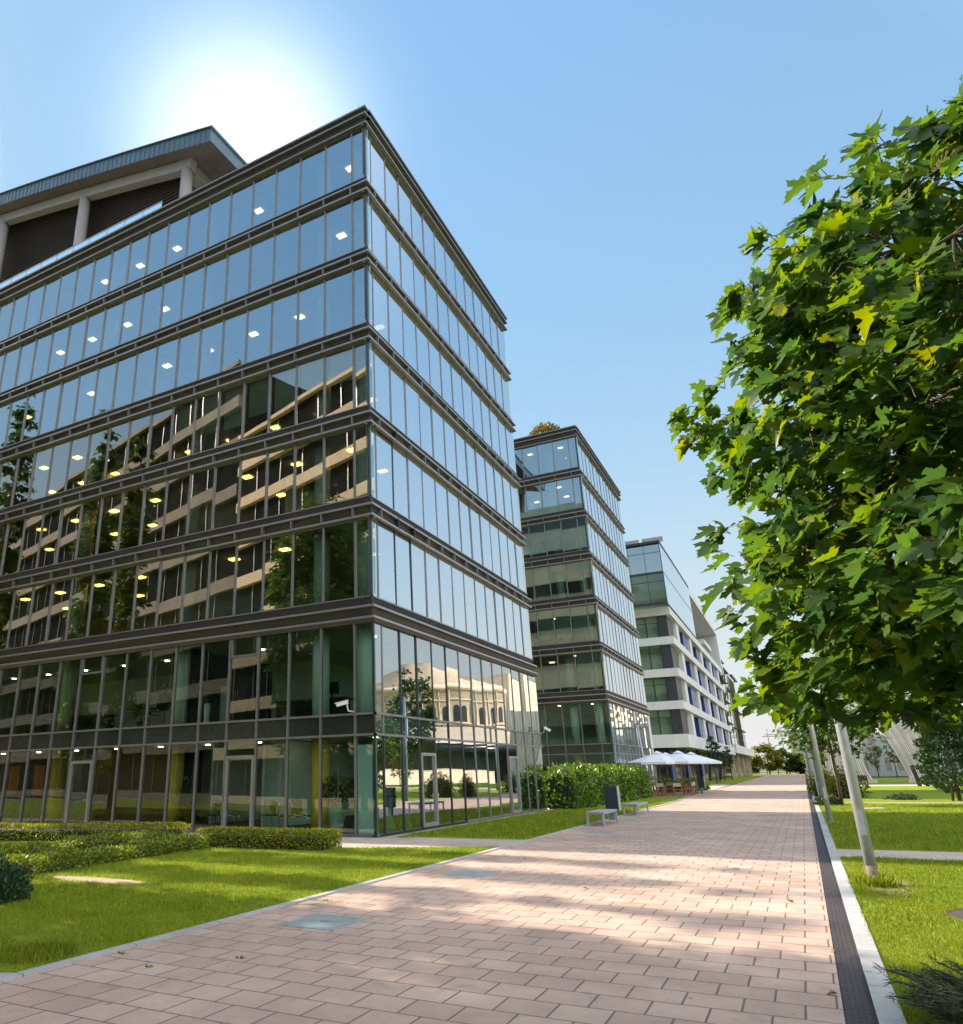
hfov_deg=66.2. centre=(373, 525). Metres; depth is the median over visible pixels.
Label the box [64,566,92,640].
window
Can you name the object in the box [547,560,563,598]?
window
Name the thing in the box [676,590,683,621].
window
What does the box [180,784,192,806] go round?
jacket
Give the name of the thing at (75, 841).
shrub row
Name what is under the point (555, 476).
window
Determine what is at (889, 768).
window
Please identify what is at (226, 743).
window
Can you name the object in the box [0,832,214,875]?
shrub row
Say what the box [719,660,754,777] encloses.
office building
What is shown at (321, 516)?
window
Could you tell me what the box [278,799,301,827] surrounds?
cantilever chair
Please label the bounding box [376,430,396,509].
window
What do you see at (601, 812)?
bench
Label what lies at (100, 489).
window
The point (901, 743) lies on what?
building
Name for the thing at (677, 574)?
window
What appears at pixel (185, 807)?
coat stand
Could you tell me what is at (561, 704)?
window
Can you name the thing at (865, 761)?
window
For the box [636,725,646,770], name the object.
awning post
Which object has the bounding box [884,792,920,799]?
shrub
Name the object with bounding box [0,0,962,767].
sky
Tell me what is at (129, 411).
window
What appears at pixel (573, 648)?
window
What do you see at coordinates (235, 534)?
window
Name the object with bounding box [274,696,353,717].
desk
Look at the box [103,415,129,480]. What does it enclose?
window
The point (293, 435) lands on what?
window
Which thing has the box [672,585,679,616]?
window
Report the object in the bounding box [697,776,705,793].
litter bin
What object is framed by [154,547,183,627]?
window
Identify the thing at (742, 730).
window
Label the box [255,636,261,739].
window
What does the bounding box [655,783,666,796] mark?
director chair
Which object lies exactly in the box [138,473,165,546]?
window
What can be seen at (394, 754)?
window
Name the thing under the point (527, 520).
window
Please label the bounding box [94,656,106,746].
window mullion
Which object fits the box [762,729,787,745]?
tower crane
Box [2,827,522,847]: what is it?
path entrance
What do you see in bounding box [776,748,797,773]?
tree
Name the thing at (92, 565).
window
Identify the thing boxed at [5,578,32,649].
window
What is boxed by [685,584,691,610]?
window
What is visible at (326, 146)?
window
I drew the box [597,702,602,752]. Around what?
window
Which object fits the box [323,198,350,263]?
window
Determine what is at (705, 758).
parasol
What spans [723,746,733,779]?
staked tree
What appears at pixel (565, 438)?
window
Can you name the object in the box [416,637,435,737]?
window
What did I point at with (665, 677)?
window
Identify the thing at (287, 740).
window
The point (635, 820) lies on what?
cover plate
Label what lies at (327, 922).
cover plate
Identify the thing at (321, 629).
window
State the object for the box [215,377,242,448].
window
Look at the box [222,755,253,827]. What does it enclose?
door
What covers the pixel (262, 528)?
window
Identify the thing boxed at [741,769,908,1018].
ground
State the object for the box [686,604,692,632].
window
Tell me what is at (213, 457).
window
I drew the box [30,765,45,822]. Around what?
orange board
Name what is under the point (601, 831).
cover plate
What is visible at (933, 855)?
path cross
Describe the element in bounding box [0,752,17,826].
window
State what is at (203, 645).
window
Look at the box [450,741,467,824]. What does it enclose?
window
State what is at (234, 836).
clipped hedge
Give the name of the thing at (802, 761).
tree
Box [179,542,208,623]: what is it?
window
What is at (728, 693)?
window
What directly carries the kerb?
on the ground at (780, 772)
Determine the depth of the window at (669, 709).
90.92 m
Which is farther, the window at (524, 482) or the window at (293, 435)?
the window at (524, 482)
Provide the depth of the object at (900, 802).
37.78 m
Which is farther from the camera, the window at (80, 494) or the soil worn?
the window at (80, 494)
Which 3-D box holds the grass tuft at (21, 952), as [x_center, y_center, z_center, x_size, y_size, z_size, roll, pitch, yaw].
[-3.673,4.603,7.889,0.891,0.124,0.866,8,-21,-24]
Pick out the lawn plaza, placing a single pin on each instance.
(881, 781)
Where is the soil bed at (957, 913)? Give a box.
[935,908,962,918]
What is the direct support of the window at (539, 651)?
in the office building at (582, 624)
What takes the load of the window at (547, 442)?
in the office building at (582, 624)
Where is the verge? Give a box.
[742,774,826,775]
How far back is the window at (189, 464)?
30.33 m
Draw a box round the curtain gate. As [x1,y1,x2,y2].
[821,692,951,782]
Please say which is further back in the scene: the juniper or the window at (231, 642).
the juniper
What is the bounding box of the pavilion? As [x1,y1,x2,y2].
[862,728,962,775]
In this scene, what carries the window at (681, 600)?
in the office building at (681, 663)
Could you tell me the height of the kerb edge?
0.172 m
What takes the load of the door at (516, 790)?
in the office building at (256, 412)
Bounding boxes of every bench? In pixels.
[586,809,618,826]
[622,802,648,815]
[857,775,868,785]
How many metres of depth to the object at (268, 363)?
29.66 m
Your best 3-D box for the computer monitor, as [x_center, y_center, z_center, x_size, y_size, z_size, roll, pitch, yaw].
[-1.528,6.044,26.649,0.650,0.580,0.150,-11,-21,27]
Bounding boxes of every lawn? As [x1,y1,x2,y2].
[0,841,491,972]
[707,775,765,785]
[816,786,962,802]
[819,803,962,851]
[840,857,962,1023]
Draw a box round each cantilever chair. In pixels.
[203,799,220,826]
[218,800,239,826]
[259,799,280,827]
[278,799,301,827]
[289,799,310,827]
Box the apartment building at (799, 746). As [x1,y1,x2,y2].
[788,730,825,772]
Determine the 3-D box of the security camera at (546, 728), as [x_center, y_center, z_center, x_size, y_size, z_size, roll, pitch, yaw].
[8.810,10.541,37.513,0.695,0.356,0.286,-1,-19,-1]
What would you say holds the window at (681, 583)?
in the office building at (681, 663)
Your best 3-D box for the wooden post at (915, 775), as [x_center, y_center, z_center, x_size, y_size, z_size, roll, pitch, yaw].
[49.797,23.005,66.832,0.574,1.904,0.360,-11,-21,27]
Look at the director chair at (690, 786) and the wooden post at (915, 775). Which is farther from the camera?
the wooden post at (915, 775)
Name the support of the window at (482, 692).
in the office building at (256, 412)
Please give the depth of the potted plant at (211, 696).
28.59 m
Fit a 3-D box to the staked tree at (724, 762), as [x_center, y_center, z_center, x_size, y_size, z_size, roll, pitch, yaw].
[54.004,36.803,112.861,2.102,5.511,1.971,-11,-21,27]
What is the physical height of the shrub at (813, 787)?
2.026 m
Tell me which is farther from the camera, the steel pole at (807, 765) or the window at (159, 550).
the steel pole at (807, 765)
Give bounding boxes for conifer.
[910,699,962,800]
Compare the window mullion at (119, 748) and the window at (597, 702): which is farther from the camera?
the window at (597, 702)
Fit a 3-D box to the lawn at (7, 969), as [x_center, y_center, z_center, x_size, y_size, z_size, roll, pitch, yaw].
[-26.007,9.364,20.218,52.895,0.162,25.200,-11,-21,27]
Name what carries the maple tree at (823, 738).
on the lawn at (881, 847)
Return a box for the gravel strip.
[379,809,555,837]
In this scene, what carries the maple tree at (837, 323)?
on the lawn at (907, 949)
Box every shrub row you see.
[0,829,176,858]
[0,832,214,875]
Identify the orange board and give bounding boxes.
[5,766,20,821]
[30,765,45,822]
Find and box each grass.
[402,807,644,838]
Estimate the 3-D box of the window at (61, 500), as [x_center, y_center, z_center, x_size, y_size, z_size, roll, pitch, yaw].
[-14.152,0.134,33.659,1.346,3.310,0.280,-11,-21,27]
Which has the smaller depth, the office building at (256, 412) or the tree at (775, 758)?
the office building at (256, 412)
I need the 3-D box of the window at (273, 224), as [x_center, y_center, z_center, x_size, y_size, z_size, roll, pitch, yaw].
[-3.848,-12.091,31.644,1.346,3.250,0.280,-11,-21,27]
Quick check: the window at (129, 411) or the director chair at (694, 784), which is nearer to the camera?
the window at (129, 411)
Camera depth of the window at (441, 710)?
28.16 m
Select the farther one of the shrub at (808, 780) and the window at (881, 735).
the window at (881, 735)
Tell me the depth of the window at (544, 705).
55.19 m
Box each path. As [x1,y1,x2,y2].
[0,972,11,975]
[861,784,925,785]
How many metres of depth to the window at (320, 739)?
23.52 m
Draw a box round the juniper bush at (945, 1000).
[872,953,962,1023]
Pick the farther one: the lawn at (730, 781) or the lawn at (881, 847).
the lawn at (730, 781)
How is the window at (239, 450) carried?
in the office building at (256, 412)
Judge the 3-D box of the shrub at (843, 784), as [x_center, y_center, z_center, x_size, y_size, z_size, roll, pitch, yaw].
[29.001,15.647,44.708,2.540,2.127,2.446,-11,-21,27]
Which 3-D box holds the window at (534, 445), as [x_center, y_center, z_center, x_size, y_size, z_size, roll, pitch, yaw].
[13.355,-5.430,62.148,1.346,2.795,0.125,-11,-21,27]
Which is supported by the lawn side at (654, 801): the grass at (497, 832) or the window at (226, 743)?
the grass at (497, 832)
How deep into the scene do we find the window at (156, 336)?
33.89 m
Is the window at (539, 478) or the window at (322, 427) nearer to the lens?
the window at (322, 427)
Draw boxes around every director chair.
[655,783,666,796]
[666,782,673,794]
[672,783,682,795]
[684,782,694,794]
[686,782,696,793]
[687,781,697,792]
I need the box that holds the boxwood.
[0,854,34,905]
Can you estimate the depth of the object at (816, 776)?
38.95 m
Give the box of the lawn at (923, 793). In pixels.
[816,786,962,802]
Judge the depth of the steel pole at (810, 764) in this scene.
52.76 m
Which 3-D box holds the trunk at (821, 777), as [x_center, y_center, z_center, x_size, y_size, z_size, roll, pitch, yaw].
[15.702,6.923,26.237,0.255,7.070,0.255,-11,-21,27]
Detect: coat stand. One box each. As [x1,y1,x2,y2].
[163,682,170,724]
[180,776,191,826]
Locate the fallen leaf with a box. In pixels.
[827,989,836,994]
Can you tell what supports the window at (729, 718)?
in the office building at (743, 753)
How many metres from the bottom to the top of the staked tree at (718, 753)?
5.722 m
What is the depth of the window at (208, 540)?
28.53 m
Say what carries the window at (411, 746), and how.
in the office building at (256, 412)
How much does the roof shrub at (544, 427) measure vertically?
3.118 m
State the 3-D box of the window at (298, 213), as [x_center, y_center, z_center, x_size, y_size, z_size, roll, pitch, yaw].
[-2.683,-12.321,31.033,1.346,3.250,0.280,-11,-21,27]
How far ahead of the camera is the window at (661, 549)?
96.06 m
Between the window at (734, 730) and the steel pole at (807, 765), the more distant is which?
the window at (734, 730)
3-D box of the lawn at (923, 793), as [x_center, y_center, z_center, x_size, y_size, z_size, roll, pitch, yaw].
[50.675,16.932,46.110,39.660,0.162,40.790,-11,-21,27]
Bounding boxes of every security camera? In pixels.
[334,700,353,711]
[539,726,550,732]
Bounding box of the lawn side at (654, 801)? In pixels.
[398,797,685,839]
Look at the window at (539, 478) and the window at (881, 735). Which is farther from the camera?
the window at (881, 735)
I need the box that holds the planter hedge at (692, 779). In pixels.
[654,777,710,791]
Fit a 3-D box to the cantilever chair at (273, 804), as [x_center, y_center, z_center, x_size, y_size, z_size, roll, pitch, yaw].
[-3.613,10.125,25.507,0.516,1.004,0.840,11,-23,-32]
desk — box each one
[72,714,117,730]
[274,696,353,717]
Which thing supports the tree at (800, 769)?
on the verge
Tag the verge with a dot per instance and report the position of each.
(782, 774)
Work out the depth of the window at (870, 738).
140.30 m
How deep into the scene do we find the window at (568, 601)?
56.65 m
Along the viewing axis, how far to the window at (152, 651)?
28.30 m
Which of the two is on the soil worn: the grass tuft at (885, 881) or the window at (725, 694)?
the grass tuft at (885, 881)
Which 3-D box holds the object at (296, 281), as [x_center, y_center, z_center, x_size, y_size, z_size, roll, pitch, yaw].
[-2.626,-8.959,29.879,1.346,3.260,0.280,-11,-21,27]
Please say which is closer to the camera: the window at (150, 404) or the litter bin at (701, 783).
the window at (150, 404)
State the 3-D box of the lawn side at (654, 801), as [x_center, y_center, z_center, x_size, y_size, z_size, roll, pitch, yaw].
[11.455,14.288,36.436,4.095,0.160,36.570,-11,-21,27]
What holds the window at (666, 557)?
in the office building at (681, 663)
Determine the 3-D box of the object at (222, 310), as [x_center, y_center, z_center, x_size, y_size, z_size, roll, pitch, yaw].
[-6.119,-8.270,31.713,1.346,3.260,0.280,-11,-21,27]
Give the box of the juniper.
[812,794,840,805]
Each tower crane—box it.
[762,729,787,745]
[764,727,785,759]
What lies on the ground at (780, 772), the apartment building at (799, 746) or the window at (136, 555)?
the apartment building at (799, 746)
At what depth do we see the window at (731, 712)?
176.97 m
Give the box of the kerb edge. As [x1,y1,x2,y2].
[0,792,705,982]
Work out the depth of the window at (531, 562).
59.02 m
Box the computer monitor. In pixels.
[330,681,338,696]
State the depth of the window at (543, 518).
59.57 m
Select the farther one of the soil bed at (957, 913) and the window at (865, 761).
the window at (865, 761)
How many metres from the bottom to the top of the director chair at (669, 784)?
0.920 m
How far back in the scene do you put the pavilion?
138.04 m
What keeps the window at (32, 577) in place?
in the office building at (256, 412)
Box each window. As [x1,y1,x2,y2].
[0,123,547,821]
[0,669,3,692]
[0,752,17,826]
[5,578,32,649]
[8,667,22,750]
[18,751,38,827]
[24,575,51,646]
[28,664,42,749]
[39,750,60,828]
[44,570,71,643]
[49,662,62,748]
[54,497,80,564]
[62,749,80,828]
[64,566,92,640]
[71,656,102,747]
[74,493,100,560]
[85,562,113,637]
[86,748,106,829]
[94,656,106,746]
[95,485,121,555]
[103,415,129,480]
[107,558,135,634]
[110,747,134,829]
[116,481,143,551]
[118,653,129,745]
[124,408,150,474]
[130,552,159,631]
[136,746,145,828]
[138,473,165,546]
[143,650,153,744]
[145,400,171,468]
[152,334,177,395]
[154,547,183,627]
[161,467,189,541]
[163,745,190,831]
[168,393,194,461]
[169,647,178,743]
[174,325,199,388]
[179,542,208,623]
[185,461,213,535]
[191,385,218,455]
[191,743,216,832]
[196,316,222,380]
[196,643,205,742]
[205,536,235,620]
[210,454,239,530]
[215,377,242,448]
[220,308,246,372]
[221,742,249,833]
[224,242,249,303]
[225,636,257,740]
[232,531,262,616]
[237,446,265,524]
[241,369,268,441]
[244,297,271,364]
[248,231,273,293]
[251,169,275,228]
[251,741,274,834]
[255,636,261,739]
[261,525,291,612]
[264,439,293,518]
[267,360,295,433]
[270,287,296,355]
[272,221,298,283]
[274,158,299,217]
[284,739,317,835]
[286,632,291,737]
[290,519,321,607]
[292,431,322,512]
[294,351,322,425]
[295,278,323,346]
[297,209,323,273]
[299,145,324,206]
[318,738,354,836]
[319,628,323,736]
[320,512,353,603]
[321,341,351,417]
[321,423,352,505]
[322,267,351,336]
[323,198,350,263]
[325,133,350,194]
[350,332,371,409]
[351,415,373,498]
[352,505,374,598]
[353,622,375,734]
[354,736,379,837]
[373,735,385,837]
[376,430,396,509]
[378,518,398,604]
[382,626,402,734]
[385,736,405,835]
[395,527,414,610]
[400,632,419,735]
[403,737,422,832]
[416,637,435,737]
[420,739,438,829]
[432,642,449,738]
[436,740,453,826]
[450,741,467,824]
[521,445,535,477]
[524,482,539,517]
[527,520,543,558]
[531,562,547,600]
[535,606,551,645]
[536,442,551,474]
[539,478,555,514]
[539,651,556,693]
[543,518,559,555]
[544,705,548,754]
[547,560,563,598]
[551,438,566,470]
[551,603,568,643]
[555,476,571,511]
[555,648,573,692]
[559,515,575,553]
[561,704,566,753]
[563,556,580,596]
[567,436,658,791]
[568,601,585,641]
[573,648,590,690]
[579,703,584,753]
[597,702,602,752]
[645,616,659,637]
[649,645,663,669]
[653,677,668,701]
[657,709,673,734]
[659,544,667,577]
[663,550,671,582]
[664,573,671,606]
[668,558,675,588]
[668,579,675,611]
[672,564,678,592]
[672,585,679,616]
[675,569,682,598]
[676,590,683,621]
[679,575,685,602]
[679,594,686,624]
[682,579,688,606]
[683,600,689,628]
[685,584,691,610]
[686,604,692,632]
[689,608,695,635]
[721,677,727,700]
[722,666,728,687]
[725,699,730,721]
[726,687,730,705]
[729,706,734,726]
[729,722,734,743]
[733,727,738,744]
[739,712,743,730]
[742,730,746,747]
[863,758,868,770]
[867,731,873,742]
[873,758,880,770]
[878,730,885,742]
[884,757,891,770]
[896,759,903,770]
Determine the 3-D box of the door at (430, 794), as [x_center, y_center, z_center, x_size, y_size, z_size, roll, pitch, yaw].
[1.979,9.328,25.734,0.195,2.440,1.235,-11,-21,27]
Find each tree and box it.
[666,75,962,744]
[705,734,721,783]
[708,741,722,781]
[720,745,727,780]
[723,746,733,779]
[739,754,766,773]
[751,742,787,774]
[772,690,891,804]
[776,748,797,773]
[785,751,805,773]
[799,753,825,773]
[865,743,883,777]
[882,740,899,777]
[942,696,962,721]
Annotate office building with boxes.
[0,102,547,837]
[513,425,658,793]
[625,536,735,781]
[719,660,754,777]
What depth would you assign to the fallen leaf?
6.09 m
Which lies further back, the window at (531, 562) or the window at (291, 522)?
the window at (531, 562)
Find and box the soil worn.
[851,880,917,895]
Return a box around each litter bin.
[603,786,621,819]
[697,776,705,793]
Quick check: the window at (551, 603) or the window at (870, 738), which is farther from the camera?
the window at (870, 738)
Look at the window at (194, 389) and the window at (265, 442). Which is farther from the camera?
the window at (194, 389)
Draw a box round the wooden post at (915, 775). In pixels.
[910,765,921,785]
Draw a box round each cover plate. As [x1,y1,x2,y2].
[278,913,369,930]
[443,869,500,876]
[585,831,617,832]
[623,820,648,821]
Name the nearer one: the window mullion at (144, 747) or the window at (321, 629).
the window at (321, 629)
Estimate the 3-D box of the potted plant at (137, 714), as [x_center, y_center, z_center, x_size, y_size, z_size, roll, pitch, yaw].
[-9.456,7.599,29.833,1.788,1.700,1.836,-11,-21,27]
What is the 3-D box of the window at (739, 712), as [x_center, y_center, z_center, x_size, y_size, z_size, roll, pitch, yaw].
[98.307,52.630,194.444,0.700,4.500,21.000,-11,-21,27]
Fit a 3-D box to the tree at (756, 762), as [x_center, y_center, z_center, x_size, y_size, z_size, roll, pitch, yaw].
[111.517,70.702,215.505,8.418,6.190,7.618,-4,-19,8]
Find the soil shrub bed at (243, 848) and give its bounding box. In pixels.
[130,847,323,859]
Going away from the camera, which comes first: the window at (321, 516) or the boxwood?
the boxwood
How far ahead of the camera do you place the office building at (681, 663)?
98.76 m
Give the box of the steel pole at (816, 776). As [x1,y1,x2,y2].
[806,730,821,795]
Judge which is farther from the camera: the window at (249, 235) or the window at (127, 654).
the window at (249, 235)
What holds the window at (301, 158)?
in the office building at (256, 412)
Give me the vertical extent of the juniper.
0.635 m
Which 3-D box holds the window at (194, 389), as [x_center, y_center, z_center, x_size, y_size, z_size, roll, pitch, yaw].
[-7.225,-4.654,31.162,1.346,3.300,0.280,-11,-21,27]
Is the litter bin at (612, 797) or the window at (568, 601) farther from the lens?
the window at (568, 601)
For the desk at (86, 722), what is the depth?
31.56 m
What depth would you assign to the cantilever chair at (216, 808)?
26.29 m
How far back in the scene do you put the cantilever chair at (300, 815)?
24.79 m
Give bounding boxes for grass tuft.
[0,938,78,964]
[851,871,902,887]
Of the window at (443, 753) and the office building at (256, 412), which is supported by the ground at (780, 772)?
the office building at (256, 412)
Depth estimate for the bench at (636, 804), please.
31.05 m
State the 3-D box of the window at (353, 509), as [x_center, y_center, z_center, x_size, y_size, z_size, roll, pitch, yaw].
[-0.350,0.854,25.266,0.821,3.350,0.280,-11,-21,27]
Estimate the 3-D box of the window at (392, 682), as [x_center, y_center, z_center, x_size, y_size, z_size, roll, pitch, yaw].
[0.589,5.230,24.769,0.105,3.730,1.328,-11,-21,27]
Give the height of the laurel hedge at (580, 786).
2.551 m
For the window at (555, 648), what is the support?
in the office building at (582, 624)
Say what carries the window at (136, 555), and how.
in the office building at (256, 412)
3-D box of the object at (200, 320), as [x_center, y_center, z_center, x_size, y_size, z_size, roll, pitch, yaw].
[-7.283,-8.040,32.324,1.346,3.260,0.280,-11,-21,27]
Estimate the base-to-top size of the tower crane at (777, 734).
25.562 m
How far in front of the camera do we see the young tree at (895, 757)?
118.56 m
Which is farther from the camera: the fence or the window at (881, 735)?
the fence
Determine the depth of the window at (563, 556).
57.83 m
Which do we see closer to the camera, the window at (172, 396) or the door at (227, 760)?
the door at (227, 760)
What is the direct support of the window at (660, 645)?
in the office building at (681, 663)
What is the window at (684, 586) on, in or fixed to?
in the office building at (681, 663)
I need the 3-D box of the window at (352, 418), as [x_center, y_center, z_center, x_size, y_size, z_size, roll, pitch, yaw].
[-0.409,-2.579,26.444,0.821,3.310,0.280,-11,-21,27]
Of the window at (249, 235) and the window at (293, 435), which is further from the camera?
the window at (249, 235)
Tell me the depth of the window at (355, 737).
22.83 m
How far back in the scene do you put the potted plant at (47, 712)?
32.35 m
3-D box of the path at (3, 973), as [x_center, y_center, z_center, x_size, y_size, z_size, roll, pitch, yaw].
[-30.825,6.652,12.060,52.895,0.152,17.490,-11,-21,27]
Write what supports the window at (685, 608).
in the office building at (681, 663)
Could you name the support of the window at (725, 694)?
in the office building at (743, 753)
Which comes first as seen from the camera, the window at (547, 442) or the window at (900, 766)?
the window at (547, 442)
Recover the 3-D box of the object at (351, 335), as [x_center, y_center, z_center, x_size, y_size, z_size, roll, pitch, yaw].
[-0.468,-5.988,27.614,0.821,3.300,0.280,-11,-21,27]
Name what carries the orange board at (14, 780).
on the office building at (256, 412)
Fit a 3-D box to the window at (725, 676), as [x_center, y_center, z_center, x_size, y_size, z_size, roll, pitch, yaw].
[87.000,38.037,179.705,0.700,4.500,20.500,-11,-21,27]
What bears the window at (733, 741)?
in the office building at (743, 753)
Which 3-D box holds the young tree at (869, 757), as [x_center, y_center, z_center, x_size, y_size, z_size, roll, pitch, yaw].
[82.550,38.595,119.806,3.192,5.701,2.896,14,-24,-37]
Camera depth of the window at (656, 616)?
94.71 m
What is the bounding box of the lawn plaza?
[861,777,962,784]
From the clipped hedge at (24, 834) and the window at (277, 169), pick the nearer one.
the clipped hedge at (24, 834)
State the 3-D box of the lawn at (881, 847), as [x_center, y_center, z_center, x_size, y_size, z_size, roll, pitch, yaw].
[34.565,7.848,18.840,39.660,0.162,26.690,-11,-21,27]
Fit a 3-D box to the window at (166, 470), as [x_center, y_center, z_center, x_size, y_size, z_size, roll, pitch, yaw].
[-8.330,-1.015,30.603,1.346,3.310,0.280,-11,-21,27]
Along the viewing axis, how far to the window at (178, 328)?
33.27 m
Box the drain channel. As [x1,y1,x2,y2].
[806,779,877,1023]
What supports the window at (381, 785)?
in the office building at (256, 412)
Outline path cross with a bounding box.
[837,849,962,860]
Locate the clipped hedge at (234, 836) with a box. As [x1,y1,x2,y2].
[195,826,342,850]
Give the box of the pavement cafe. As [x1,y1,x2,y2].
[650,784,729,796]
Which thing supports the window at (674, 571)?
in the office building at (681, 663)
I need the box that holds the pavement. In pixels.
[0,775,845,1023]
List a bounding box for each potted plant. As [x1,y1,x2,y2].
[41,704,58,731]
[120,694,162,726]
[198,690,217,721]
[322,772,350,831]
[343,776,373,802]
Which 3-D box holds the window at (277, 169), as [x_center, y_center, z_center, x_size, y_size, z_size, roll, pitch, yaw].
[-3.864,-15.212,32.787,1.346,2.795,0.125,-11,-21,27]
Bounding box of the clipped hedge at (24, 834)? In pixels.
[0,821,190,840]
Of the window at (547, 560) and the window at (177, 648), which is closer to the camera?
the window at (177, 648)
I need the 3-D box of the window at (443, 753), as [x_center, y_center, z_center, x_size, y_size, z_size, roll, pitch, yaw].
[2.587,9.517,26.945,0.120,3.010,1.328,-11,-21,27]
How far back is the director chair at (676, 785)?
52.17 m
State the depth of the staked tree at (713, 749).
96.26 m
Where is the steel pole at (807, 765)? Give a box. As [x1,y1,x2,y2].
[800,727,810,782]
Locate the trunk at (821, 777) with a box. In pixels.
[807,720,832,821]
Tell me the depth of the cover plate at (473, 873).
13.79 m
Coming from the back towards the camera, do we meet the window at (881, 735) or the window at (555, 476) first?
the window at (881, 735)
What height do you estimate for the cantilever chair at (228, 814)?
1.004 m
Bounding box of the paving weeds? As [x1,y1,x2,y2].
[118,899,331,967]
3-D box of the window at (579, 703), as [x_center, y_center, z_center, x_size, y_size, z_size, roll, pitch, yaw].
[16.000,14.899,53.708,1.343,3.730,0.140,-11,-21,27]
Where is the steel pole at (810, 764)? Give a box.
[804,743,815,793]
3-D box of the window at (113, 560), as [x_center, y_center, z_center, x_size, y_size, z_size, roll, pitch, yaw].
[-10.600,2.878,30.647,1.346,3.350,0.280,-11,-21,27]
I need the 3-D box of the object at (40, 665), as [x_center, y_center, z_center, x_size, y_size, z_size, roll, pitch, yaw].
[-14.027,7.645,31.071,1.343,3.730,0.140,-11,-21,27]
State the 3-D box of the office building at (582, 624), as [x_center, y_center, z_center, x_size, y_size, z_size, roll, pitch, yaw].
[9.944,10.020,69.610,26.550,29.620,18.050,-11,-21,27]
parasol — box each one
[626,751,674,795]
[647,750,711,795]
[663,752,681,793]
[669,752,721,793]
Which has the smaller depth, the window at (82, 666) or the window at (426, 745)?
the window at (426, 745)
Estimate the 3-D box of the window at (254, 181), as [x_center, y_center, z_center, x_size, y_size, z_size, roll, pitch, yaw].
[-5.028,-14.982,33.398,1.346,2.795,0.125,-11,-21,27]
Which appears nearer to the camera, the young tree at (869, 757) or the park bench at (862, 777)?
the park bench at (862, 777)
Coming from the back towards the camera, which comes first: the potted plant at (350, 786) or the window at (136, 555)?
the window at (136, 555)
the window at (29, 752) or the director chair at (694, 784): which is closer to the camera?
the window at (29, 752)
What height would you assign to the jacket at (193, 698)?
0.820 m
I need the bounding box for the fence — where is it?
[756,770,825,774]
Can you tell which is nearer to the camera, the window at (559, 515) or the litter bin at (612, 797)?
the litter bin at (612, 797)
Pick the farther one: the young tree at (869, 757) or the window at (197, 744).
the young tree at (869, 757)
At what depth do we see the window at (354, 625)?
24.04 m
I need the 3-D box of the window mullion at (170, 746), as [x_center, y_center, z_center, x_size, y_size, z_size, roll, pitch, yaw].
[-6.985,9.462,26.306,1.343,3.010,0.140,-11,-21,27]
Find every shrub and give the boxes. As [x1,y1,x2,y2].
[528,421,559,435]
[805,770,829,791]
[808,766,833,795]
[825,763,872,797]
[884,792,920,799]
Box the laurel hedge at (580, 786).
[544,762,652,809]
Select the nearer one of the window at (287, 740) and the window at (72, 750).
the window at (287, 740)
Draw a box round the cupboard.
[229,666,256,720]
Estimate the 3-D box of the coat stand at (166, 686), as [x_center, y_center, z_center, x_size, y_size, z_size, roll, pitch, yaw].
[-8.539,7.369,29.776,0.364,1.834,0.364,4,-20,-15]
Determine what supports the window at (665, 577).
in the office building at (681, 663)
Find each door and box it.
[64,761,91,826]
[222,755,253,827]
[421,753,438,826]
[509,756,521,812]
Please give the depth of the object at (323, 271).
29.61 m
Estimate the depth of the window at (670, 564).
102.10 m
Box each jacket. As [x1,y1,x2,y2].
[157,690,170,710]
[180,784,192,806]
[188,688,198,708]
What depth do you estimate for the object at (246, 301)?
31.45 m
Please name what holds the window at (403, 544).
in the office building at (256, 412)
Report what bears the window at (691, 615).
in the office building at (681, 663)
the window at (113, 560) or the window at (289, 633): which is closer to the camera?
the window at (289, 633)
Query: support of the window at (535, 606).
in the office building at (582, 624)

